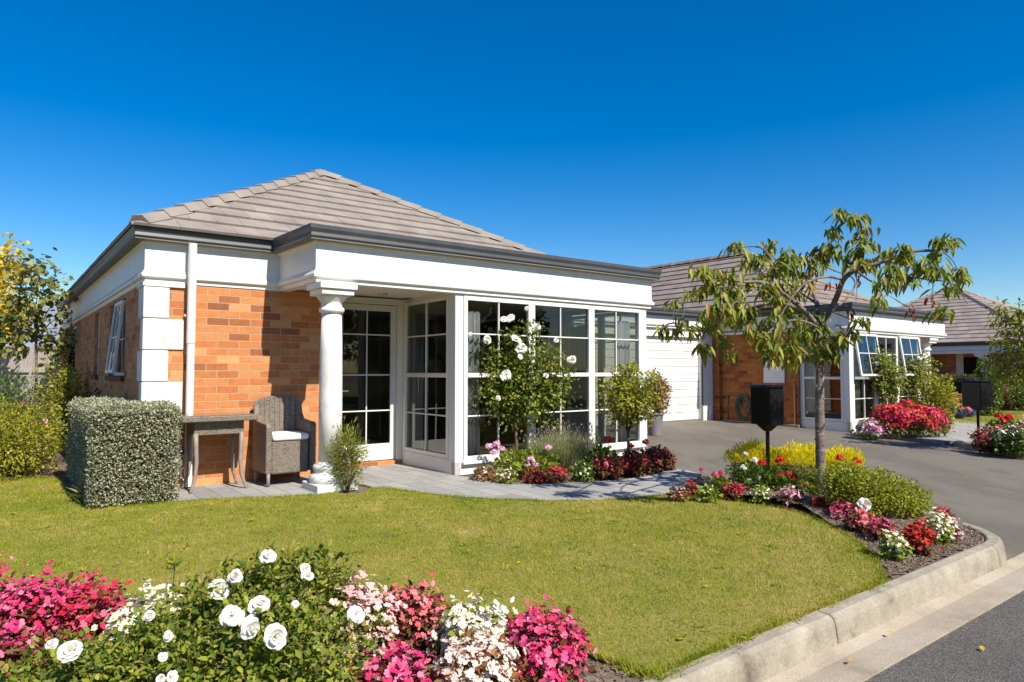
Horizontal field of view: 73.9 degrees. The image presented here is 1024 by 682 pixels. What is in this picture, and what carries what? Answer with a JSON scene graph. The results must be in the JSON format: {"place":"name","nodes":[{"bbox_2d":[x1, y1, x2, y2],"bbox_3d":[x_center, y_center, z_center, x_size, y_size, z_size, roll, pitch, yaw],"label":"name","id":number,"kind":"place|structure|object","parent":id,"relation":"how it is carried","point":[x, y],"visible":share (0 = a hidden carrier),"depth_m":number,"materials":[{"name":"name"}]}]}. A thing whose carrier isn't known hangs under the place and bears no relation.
{"place":"outdoors","nodes":[
{"label":"outdoors","id":0,"kind":"place"},
{"bbox_2d":[167,463,700,501],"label":"paved path","id":1,"kind":"structure","parent":0,"point":[402,476],"depth_m":7.57,"materials":[{"name":"grey stone"}]},
{"bbox_2d":[181,412,257,493],"bbox_3d":[-3.253,1.208,7.439,0.770,0.817,0.520,2,-3,-37],"label":"patio table","id":2,"kind":"object","parent":1,"relation":"on","point":[231,423],"visible":0.91,"depth_m":7.37,"materials":[{"name":"grey wood"}]},
{"bbox_2d":[252,396,315,486],"bbox_3d":[-2.654,1.139,7.903,0.570,0.985,0.569,2,-3,-37],"label":"garden armchair","id":3,"kind":"object","parent":1,"relation":"on","point":[276,414],"visible":0.93,"depth_m":7.81,"materials":[{"name":"grey wicker"}]},
{"bbox_2d":[272,431,308,440],"bbox_3d":[-2.621,1.093,7.861,0.414,0.071,0.442,2,-3,-37],"label":"cushion","id":4,"kind":"object","parent":3,"relation":"on","point":[285,435],"visible":0.75,"depth_m":7.72,"materials":[{"name":"white fabric"}]},
{"bbox_2d":[0,475,892,678],"bbox_3d":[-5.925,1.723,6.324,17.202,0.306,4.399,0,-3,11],"label":"lawn","id":5,"kind":"structure","parent":0,"point":[643,657],"depth_m":4.74,"materials":[{"name":"green plant"}]},
{"bbox_2d":[1,472,316,508],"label":"grass","id":6,"kind":"structure","parent":5,"relation":"on","point":[57,481],"depth_m":6.92,"materials":[{"name":"green plant"}]},
{"bbox_2d":[0,580,678,681],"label":"soil","id":7,"kind":"structure","parent":5,"relation":"on","point":[617,662],"depth_m":3.02,"materials":[{"name":"brown soil"}]},
{"bbox_2d":[641,577,889,680],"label":"grass","id":8,"kind":"structure","parent":5,"relation":"on","point":[707,650],"depth_m":3.41,"materials":[{"name":"green plant"}]},
{"bbox_2d":[4,419,984,681],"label":"soil bed","id":9,"kind":"object","parent":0,"point":[588,677],"visible":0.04,"depth_m":5.08,"materials":[{"name":"brown soil"}]},
{"bbox_2d":[0,554,38,639],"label":"begonia","id":10,"kind":"object","parent":9,"relation":"on","point":[2,590],"visible":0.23,"depth_m":2.94,"materials":[{"name":"pink plant"}]},
{"bbox_2d":[0,622,40,680],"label":"begonia","id":11,"kind":"object","parent":9,"relation":"on","point":[14,652],"visible":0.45,"depth_m":2.52,"materials":[{"name":"pink plant"}]},
{"bbox_2d":[0,232,45,351],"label":"garden tree","id":12,"kind":"object","parent":9,"relation":"on","point":[6,251],"visible":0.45,"depth_m":16.03,"materials":[{"name":"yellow plant"}]},
{"bbox_2d":[0,365,54,419],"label":"shrub","id":13,"kind":"object","parent":9,"relation":"on","point":[28,393],"visible":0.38,"depth_m":12.00,"materials":[{"name":"green plant"}]},
{"bbox_2d":[0,347,58,415],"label":"timber fence","id":14,"kind":"object","parent":9,"relation":"on","point":[20,366],"visible":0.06,"depth_m":17.47,"materials":[{"name":"grey wood"}]},
{"bbox_2d":[3,305,62,348],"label":"neighbour house","id":15,"kind":"structure","parent":9,"relation":"on","point":[30,344],"depth_m":25.28,"materials":[{"name":"beige paint"}]},
{"bbox_2d":[0,401,69,480],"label":"shrub","id":16,"kind":"object","parent":9,"relation":"on","point":[23,459],"visible":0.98,"depth_m":8.31,"materials":[{"name":"green plant"}]},
{"bbox_2d":[0,247,80,421],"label":"garden tree","id":17,"kind":"object","parent":9,"relation":"on","point":[13,302],"visible":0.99,"depth_m":12.88,"materials":[{"name":"green plant"}]},
{"bbox_2d":[0,560,93,676],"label":"begonia","id":18,"kind":"object","parent":9,"relation":"on","point":[35,607],"visible":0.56,"depth_m":2.87,"materials":[{"name":"pink plant"}]},
{"bbox_2d":[31,358,88,447],"bbox_3d":[-7.481,1.062,11.444,1.049,1.562,1.090,0,-2,0],"label":"shrub","id":19,"kind":"object","parent":9,"relation":"on","point":[64,400],"visible":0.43,"depth_m":11.36,"materials":[{"name":"green plant"}]},
{"bbox_2d":[34,567,135,655],"bbox_3d":[-1.819,1.229,2.947,0.367,0.462,0.366,-1,-3,18],"label":"begonia","id":20,"kind":"object","parent":9,"relation":"on","point":[88,607],"visible":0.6,"depth_m":2.90,"materials":[{"name":"pink plant"}]},
{"bbox_2d":[64,395,183,508],"bbox_3d":[-4.321,1.111,7.480,0.889,1.028,2.473,2,-3,-37],"label":"hedge","id":21,"kind":"object","parent":9,"relation":"on","point":[119,451],"visible":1,"depth_m":6.62,"materials":[{"name":"green plant"}]},
{"bbox_2d":[91,577,184,642],"bbox_3d":[-1.450,1.194,2.748,0.431,0.509,0.466,2,-3,-39],"label":"begonia","id":22,"kind":"object","parent":9,"relation":"on","point":[115,622],"visible":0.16,"depth_m":2.69,"materials":[{"name":"white plant"}]},
{"bbox_2d":[0,537,398,681],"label":"rose bush","id":23,"kind":"object","parent":9,"relation":"on","point":[245,627],"visible":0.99,"depth_m":2.40,"materials":[{"name":"green plant"}]},
{"bbox_2d":[323,413,371,491],"bbox_3d":[-1.761,1.190,7.309,0.546,0.862,0.538,0,-2,0],"label":"feathery plant","id":24,"kind":"object","parent":9,"relation":"on","point":[351,453],"visible":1,"depth_m":7.27,"materials":[{"name":"green plant"}]},
{"bbox_2d":[57,169,661,492],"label":"brick house","id":25,"kind":"structure","parent":9,"relation":"on","point":[313,291],"depth_m":8.50,"materials":[{"name":"beige paint"}]},
{"bbox_2d":[105,300,124,372],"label":"window","id":26,"kind":"structure","parent":25,"relation":"in","point":[118,313],"depth_m":8.67,"materials":[{"name":"white paint"}]},
{"bbox_2d":[113,301,125,375],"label":"window","id":27,"kind":"structure","parent":25,"relation":"in","point":[119,370],"depth_m":9.08,"materials":[{"name":"white paint"}]},
{"bbox_2d":[342,303,395,462],"bbox_3d":[-1.960,0.563,9.231,0.870,2.125,0.110,2,-3,-37],"label":"door","id":28,"kind":"structure","parent":25,"relation":"in","point":[379,451],"depth_m":9.39,"materials":[{"name":"white paint"}]},
{"bbox_2d":[412,312,423,448],"bbox_3d":[-1.291,0.608,9.407,0.077,2.000,0.304,2,-3,-40],"label":"curtain","id":29,"kind":"object","parent":25,"relation":"hanging from","point":[418,390],"visible":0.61,"depth_m":9.38,"materials":[{"name":"grey fabric"}]},
{"bbox_2d":[403,295,448,458],"bbox_3d":[-1.134,0.469,9.052,0.074,2.057,1.170,2,-3,-37],"label":"window","id":30,"kind":"structure","parent":25,"relation":"in","point":[407,374],"depth_m":9.07,"materials":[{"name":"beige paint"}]},
{"bbox_2d":[467,311,479,455],"bbox_3d":[-0.531,0.599,8.723,0.302,1.960,0.076,2,-3,-34],"label":"curtain","id":31,"kind":"object","parent":25,"relation":"hanging from","point":[473,438],"visible":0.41,"depth_m":8.73,"materials":[{"name":"grey fabric"}]},
{"bbox_2d":[461,296,531,464],"bbox_3d":[-0.170,0.495,8.845,1.150,2.107,0.120,2,-3,-37],"label":"window","id":32,"kind":"structure","parent":25,"relation":"in","point":[485,458],"depth_m":8.62,"materials":[{"name":"white paint"}]},
{"bbox_2d":[532,301,591,446],"bbox_3d":[0.695,0.508,9.532,1.110,2.072,0.074,2,-3,-37],"label":"window","id":33,"kind":"structure","parent":25,"relation":"in","point":[588,374],"depth_m":9.79,"materials":[{"name":"white paint"}]},
{"bbox_2d":[571,325,585,440],"bbox_3d":[1.172,0.722,11.557,0.084,1.960,0.501,2,-3,-37],"label":"curtain","id":34,"kind":"object","parent":25,"relation":"hanging from","point":[578,349],"visible":0.56,"depth_m":11.58,"materials":[{"name":"grey fabric"}]},
{"bbox_2d":[570,314,600,438],"bbox_3d":[1.257,0.598,11.611,0.074,2.072,0.765,2,-3,-37],"label":"window","id":35,"kind":"structure","parent":25,"relation":"in","point":[572,318],"depth_m":11.33,"materials":[{"name":"white paint"}]},
{"bbox_2d":[600,312,635,440],"bbox_3d":[1.749,0.570,10.964,0.074,2.072,0.850,2,-3,-37],"label":"window","id":36,"kind":"structure","parent":25,"relation":"in","point":[602,316],"depth_m":11.24,"materials":[{"name":"white paint"}]},
{"bbox_2d":[591,306,645,449],"bbox_3d":[1.575,0.553,10.170,1.115,2.107,0.120,2,-3,-37],"label":"window","id":37,"kind":"structure","parent":25,"relation":"in","point":[617,445],"depth_m":10.18,"materials":[{"name":"white paint"}]},
{"bbox_2d":[617,321,629,441],"bbox_3d":[1.710,0.673,10.450,0.322,1.960,0.076,2,-3,-34],"label":"curtain","id":38,"kind":"object","parent":25,"relation":"hanging from","point":[623,346],"visible":0.3,"depth_m":10.43,"materials":[{"name":"grey fabric"}]},
{"bbox_2d":[314,570,407,681],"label":"begonia","id":39,"kind":"object","parent":9,"relation":"on","point":[366,599],"visible":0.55,"depth_m":2.72,"materials":[{"name":"white plant"}]},
{"bbox_2d":[350,639,438,681],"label":"begonia","id":40,"kind":"object","parent":9,"relation":"on","point":[394,668],"visible":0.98,"depth_m":2.45,"materials":[{"name":"pink plant"}]},
{"bbox_2d":[375,572,451,677],"bbox_3d":[-0.447,1.232,2.975,0.406,0.458,0.423,0,-2,0],"label":"begonia","id":41,"kind":"object","parent":9,"relation":"on","point":[415,627],"visible":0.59,"depth_m":2.91,"materials":[{"name":"pink plant"}]},
{"bbox_2d":[425,587,517,677],"bbox_3d":[-0.149,1.241,2.823,0.378,0.421,0.433,-2,-3,37],"label":"begonia","id":42,"kind":"object","parent":9,"relation":"on","point":[465,617],"visible":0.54,"depth_m":2.77,"materials":[{"name":"white plant"}]},
{"bbox_2d":[424,616,529,681],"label":"begonia","id":43,"kind":"object","parent":9,"relation":"on","point":[486,663],"visible":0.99,"depth_m":2.52,"materials":[{"name":"white plant"}]},
{"bbox_2d":[485,441,546,475],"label":"geranium","id":44,"kind":"object","parent":9,"relation":"on","point":[519,455],"visible":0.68,"depth_m":8.47,"materials":[{"name":"green plant"}]},
{"bbox_2d":[468,306,581,463],"bbox_3d":[0.132,0.642,8.800,1.575,2.161,0.811,0,-2,0],"label":"standard rose","id":45,"kind":"object","parent":9,"relation":"on","point":[521,403],"visible":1,"depth_m":8.73,"materials":[{"name":"green plant"}]},
{"bbox_2d":[493,594,596,681],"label":"begonia","id":46,"kind":"object","parent":9,"relation":"on","point":[543,656],"visible":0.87,"depth_m":2.69,"materials":[{"name":"pink plant"}]},
{"bbox_2d":[539,462,570,483],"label":"begonia","id":47,"kind":"object","parent":9,"relation":"on","point":[559,477],"visible":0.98,"depth_m":7.84,"materials":[{"name":"red plant"}]},
{"bbox_2d":[519,422,603,472],"bbox_3d":[0.658,1.343,8.776,1.142,0.680,0.966,0,-2,0],"label":"lavender bush","id":48,"kind":"object","parent":9,"relation":"on","point":[573,450],"visible":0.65,"depth_m":8.59,"materials":[{"name":"green plant"}]},
{"bbox_2d":[463,465,661,482],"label":"bark mulch","id":49,"kind":"object","parent":9,"relation":"on","point":[571,477],"visible":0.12,"depth_m":8.24,"materials":[{"name":"brown wood"}]},
{"bbox_2d":[515,452,555,478],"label":"geranium","id":50,"kind":"object","parent":49,"relation":"on","point":[532,460],"visible":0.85,"depth_m":8.08,"materials":[{"name":"green plant"}]},
{"bbox_2d":[585,436,648,473],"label":"geranium","id":51,"kind":"object","parent":49,"relation":"on","point":[601,449],"visible":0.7,"depth_m":8.43,"materials":[{"name":"green plant"}]},
{"bbox_2d":[569,459,595,481],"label":"begonia","id":52,"kind":"object","parent":9,"relation":"on","point":[580,476],"visible":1,"depth_m":8.04,"materials":[{"name":"green plant"}]},
{"bbox_2d":[589,452,627,480],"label":"begonia","id":53,"kind":"object","parent":9,"relation":"on","point":[608,470],"visible":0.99,"depth_m":8.12,"materials":[{"name":"red plant"}]},
{"bbox_2d":[595,360,663,452],"bbox_3d":[1.490,0.991,8.924,0.919,1.476,0.814,1,-3,-19],"label":"standard shrub","id":54,"kind":"object","parent":9,"relation":"on","point":[628,401],"visible":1,"depth_m":8.85,"materials":[{"name":"green plant"}]},
{"bbox_2d":[618,447,653,477],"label":"begonia","id":55,"kind":"object","parent":9,"relation":"on","point":[638,467],"visible":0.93,"depth_m":8.32,"materials":[{"name":"red plant"}]},
{"bbox_2d":[640,444,670,473],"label":"begonia","id":56,"kind":"object","parent":9,"relation":"on","point":[653,452],"visible":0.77,"depth_m":8.70,"materials":[{"name":"red plant"}]},
{"bbox_2d":[728,451,770,499],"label":"geranium","id":57,"kind":"object","parent":9,"relation":"on","point":[746,476],"visible":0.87,"depth_m":6.93,"materials":[{"name":"green plant"}]},
{"bbox_2d":[773,483,806,510],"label":"begonia","id":58,"kind":"object","parent":9,"relation":"on","point":[792,494],"visible":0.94,"depth_m":6.40,"materials":[{"name":"pink plant"}]},
{"bbox_2d":[814,456,935,519],"bbox_3d":[3.212,1.312,6.040,0.916,0.535,0.810,0,-2,0],"label":"shrub","id":59,"kind":"object","parent":9,"relation":"on","point":[881,491],"visible":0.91,"depth_m":5.88,"materials":[{"name":"green plant"}]},
{"bbox_2d":[0,0,1023,331],"label":"sky","id":60,"kind":"structure","parent":0,"point":[638,133],"materials":[{"name":"blue"}]},
{"bbox_2d":[595,420,1023,559],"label":"driveway","id":61,"kind":"structure","parent":0,"point":[987,492],"depth_m":9.97,"materials":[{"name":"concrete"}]},
{"bbox_2d":[647,412,664,435],"bbox_3d":[2.730,1.588,13.043,0.390,0.440,0.390,0,-2,0],"label":"plant pot","id":62,"kind":"object","parent":61,"relation":"on","point":[655,429],"visible":0.65,"depth_m":12.91,"materials":[{"name":"white ceramic"}]},
{"bbox_2d":[648,367,674,415],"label":"potted shrub","id":63,"kind":"object","parent":62,"relation":"on","point":[661,391],"visible":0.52,"depth_m":12.98,"materials":[{"name":"green plant"}]},
{"bbox_2d":[850,418,884,440],"bbox_3d":[6.782,1.681,12.936,0.507,0.467,0.655,1,-3,-17],"label":"petunia mound","id":64,"kind":"object","parent":61,"relation":"on","point":[875,429],"visible":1,"depth_m":12.81,"materials":[{"name":"pink plant"}]},
{"bbox_2d":[967,425,993,452],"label":"begonia","id":65,"kind":"object","parent":61,"relation":"on","point":[978,436],"visible":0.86,"depth_m":11.11,"materials":[{"name":"red plant"}]},
{"bbox_2d":[677,475,983,578],"bbox_3d":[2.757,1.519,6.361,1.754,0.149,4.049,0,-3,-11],"label":"bark mulch","id":66,"kind":"object","parent":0,"point":[708,479],"visible":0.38,"depth_m":5.31,"materials":[{"name":"brown wood"}]},
{"bbox_2d":[695,483,723,503],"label":"begonia","id":67,"kind":"object","parent":66,"relation":"on","point":[706,493],"visible":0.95,"depth_m":6.68,"materials":[{"name":"green plant"}]},
{"bbox_2d":[699,468,733,498],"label":"geranium","id":68,"kind":"object","parent":66,"relation":"on","point":[720,481],"visible":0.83,"depth_m":6.89,"materials":[{"name":"green plant"}]},
{"bbox_2d":[722,437,788,479],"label":"golden shrub","id":69,"kind":"object","parent":66,"relation":"on","point":[752,449],"visible":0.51,"depth_m":7.84,"materials":[{"name":"yellow plant"}]},
{"bbox_2d":[749,384,784,483],"bbox_3d":[2.901,1.090,7.712,0.239,1.190,0.340,1,-3,-24],"label":"letterbox","id":70,"kind":"object","parent":66,"relation":"on","point":[767,408],"visible":0.98,"depth_m":7.63,"materials":[{"name":"black paint"}]},
{"bbox_2d":[754,456,798,498],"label":"geranium","id":71,"kind":"object","parent":66,"relation":"on","point":[781,480],"visible":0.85,"depth_m":6.87,"materials":[{"name":"green plant"}]},
{"bbox_2d":[771,440,828,483],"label":"golden shrub","id":72,"kind":"object","parent":66,"relation":"on","point":[802,457],"visible":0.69,"depth_m":7.79,"materials":[{"name":"yellow plant"}]},
{"bbox_2d":[652,207,973,495],"bbox_3d":[2.988,0.113,6.765,2.832,3.021,2.266,0,-2,0],"label":"cherry tree","id":73,"kind":"object","parent":66,"relation":"on","point":[766,288],"visible":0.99,"depth_m":6.50,"materials":[{"name":"green plant"}]},
{"bbox_2d":[811,444,865,482],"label":"golden shrub","id":74,"kind":"object","parent":66,"relation":"on","point":[851,453],"visible":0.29,"depth_m":7.83,"materials":[{"name":"yellow plant"}]},
{"bbox_2d":[834,507,879,533],"bbox_3d":[2.806,1.453,5.479,0.334,0.235,0.293,0,-2,0],"label":"begonia","id":75,"kind":"object","parent":66,"relation":"on","point":[862,515],"visible":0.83,"depth_m":5.45,"materials":[{"name":"pink plant"}]},
{"bbox_2d":[865,515,899,542],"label":"begonia","id":76,"kind":"object","parent":66,"relation":"on","point":[877,528],"visible":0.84,"depth_m":5.20,"materials":[{"name":"pink plant"}]},
{"bbox_2d":[873,529,913,561],"bbox_3d":[2.638,1.423,4.709,0.247,0.230,0.229,0,-2,0],"label":"begonia","id":77,"kind":"object","parent":66,"relation":"on","point":[897,542],"visible":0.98,"depth_m":4.68,"materials":[{"name":"white plant"}]},
{"bbox_2d":[899,513,943,557],"bbox_3d":[2.889,1.377,4.828,0.286,0.326,0.271,2,-3,-44],"label":"begonia","id":78,"kind":"object","parent":66,"relation":"on","point":[923,536],"visible":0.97,"depth_m":4.78,"materials":[{"name":"red plant"}]},
{"bbox_2d":[919,507,960,546],"bbox_3d":[3.218,1.406,5.125,0.284,0.306,0.276,0,-2,0],"label":"begonia","id":79,"kind":"object","parent":66,"relation":"on","point":[939,523],"visible":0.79,"depth_m":5.09,"materials":[{"name":"white plant"}]},
{"bbox_2d":[806,406,1023,445],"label":"soil bed","id":80,"kind":"object","parent":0,"point":[836,413],"visible":0.1,"depth_m":20.14,"materials":[{"name":"brown soil"}]},
{"bbox_2d":[480,251,948,432],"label":"brick house","id":81,"kind":"structure","parent":80,"relation":"on","point":[700,391],"depth_m":16.09,"materials":[{"name":"white paint"}]},
{"bbox_2d":[595,333,698,425],"bbox_3d":[2.532,0.830,15.038,4.950,1.995,0.060,2,-3,-37],"label":"garage door","id":82,"kind":"structure","parent":81,"relation":"in","point":[673,360],"depth_m":15.94,"materials":[{"name":"white paint"}]},
{"bbox_2d":[763,361,784,382],"bbox_3d":[5.965,0.702,15.493,0.037,0.500,0.520,2,-3,-37],"label":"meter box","id":83,"kind":"object","parent":81,"relation":"attached to","point":[773,376],"visible":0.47,"depth_m":15.48,"materials":[{"name":"white paint"}]},
{"bbox_2d":[807,344,815,416],"bbox_3d":[6.629,0.898,14.944,0.077,1.900,0.304,2,-3,-40],"label":"curtain","id":84,"kind":"object","parent":81,"relation":"hanging from","point":[811,368],"visible":0.3,"depth_m":14.97,"materials":[{"name":"grey fabric"}]},
{"bbox_2d":[801,333,843,421],"bbox_3d":[6.705,0.775,14.697,0.074,1.875,0.920,2,-3,-37],"label":"window","id":85,"kind":"structure","parent":81,"relation":"in","point":[804,377],"depth_m":14.59,"materials":[{"name":"white paint"}]},
{"bbox_2d":[854,339,859,418],"bbox_3d":[7.358,0.884,14.614,0.402,1.900,0.077,2,-3,-35],"label":"curtain","id":86,"kind":"object","parent":81,"relation":"hanging from","point":[857,391],"visible":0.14,"depth_m":14.63,"materials":[{"name":"grey fabric"}]},
{"bbox_2d":[852,334,876,421],"bbox_3d":[7.549,0.777,14.621,1.030,1.865,0.074,2,-3,-37],"label":"window","id":87,"kind":"structure","parent":81,"relation":"in","point":[873,345],"depth_m":14.62,"materials":[{"name":"white paint"}]},
{"bbox_2d":[860,343,910,405],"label":"standard rose","id":88,"kind":"object","parent":80,"relation":"on","point":[886,380],"visible":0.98,"depth_m":14.68,"materials":[{"name":"green plant"}]},
{"bbox_2d":[867,399,948,437],"bbox_3d":[7.599,1.528,13.235,1.452,0.799,1.059,0,-2,0],"label":"petunia mound","id":89,"kind":"object","parent":80,"relation":"on","point":[900,420],"visible":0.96,"depth_m":13.02,"materials":[{"name":"red plant"}]},
{"bbox_2d":[900,350,941,404],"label":"standard rose","id":90,"kind":"object","parent":80,"relation":"on","point":[917,369],"visible":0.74,"depth_m":15.73,"materials":[{"name":"green plant"}]},
{"bbox_2d":[909,406,954,437],"bbox_3d":[8.205,1.587,13.368,0.774,0.653,0.838,2,-3,-37],"label":"petunia mound","id":91,"kind":"object","parent":80,"relation":"on","point":[942,420],"visible":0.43,"depth_m":13.14,"materials":[{"name":"pink plant"}]},
{"bbox_2d":[905,370,964,429],"bbox_3d":[9.315,1.317,14.953,1.176,1.378,1.055,0,-2,0],"label":"shrub","id":92,"kind":"object","parent":80,"relation":"on","point":[936,393],"visible":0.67,"depth_m":14.85,"materials":[{"name":"green plant"}]},
{"bbox_2d":[931,373,978,405],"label":"hedge","id":93,"kind":"object","parent":80,"relation":"on","point":[957,378],"visible":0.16,"depth_m":22.37,"materials":[{"name":"green plant"}]},
{"bbox_2d":[897,285,1023,392],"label":"brick house","id":94,"kind":"structure","parent":80,"relation":"on","point":[962,346],"depth_m":28.02,"materials":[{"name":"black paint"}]},
{"bbox_2d":[960,380,993,431],"bbox_3d":[8.258,1.284,12.057,0.329,1.180,0.400,1,-3,-17],"label":"letterbox","id":95,"kind":"object","parent":80,"relation":"on","point":[977,396],"visible":0.95,"depth_m":11.95,"materials":[{"name":"black paint"}]},
{"bbox_2d":[977,295,1023,387],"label":"garden tree","id":96,"kind":"object","parent":80,"relation":"on","point":[1017,323],"visible":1,"depth_m":11.04,"materials":[{"name":"green plant"}]},
{"bbox_2d":[986,420,1023,456],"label":"begonia","id":97,"kind":"object","parent":80,"relation":"on","point":[999,438],"visible":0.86,"depth_m":10.64,"materials":[{"name":"green plant"}]},
{"bbox_2d":[1002,382,1023,410],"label":"shrub","id":98,"kind":"object","parent":80,"relation":"on","point":[1017,400],"visible":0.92,"depth_m":21.94,"materials":[{"name":"green plant"}]},
{"bbox_2d":[864,590,1023,681],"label":"road","id":99,"kind":"structure","parent":0,"point":[959,654],"depth_m":3.48,"materials":[{"name":"grey asphalt"}]},
{"bbox_2d":[896,421,1018,444],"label":"paved path","id":100,"kind":"structure","parent":0,"point":[961,429],"depth_m":13.26,"materials":[{"name":"grey concrete"}]},
{"label":"ground","id":101,"kind":"structure","parent":0,"visible":0},
{"bbox_2d":[642,520,1006,681],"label":"kerb","id":102,"kind":"structure","parent":101,"relation":"on","point":[768,654],"depth_m":3.65,"materials":[{"name":"concrete"}]},
{"bbox_2d":[763,553,1023,681],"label":"gutter channel","id":103,"kind":"object","parent":101,"relation":"on","point":[875,650],"depth_m":3.77,"materials":[{"name":"concrete"}]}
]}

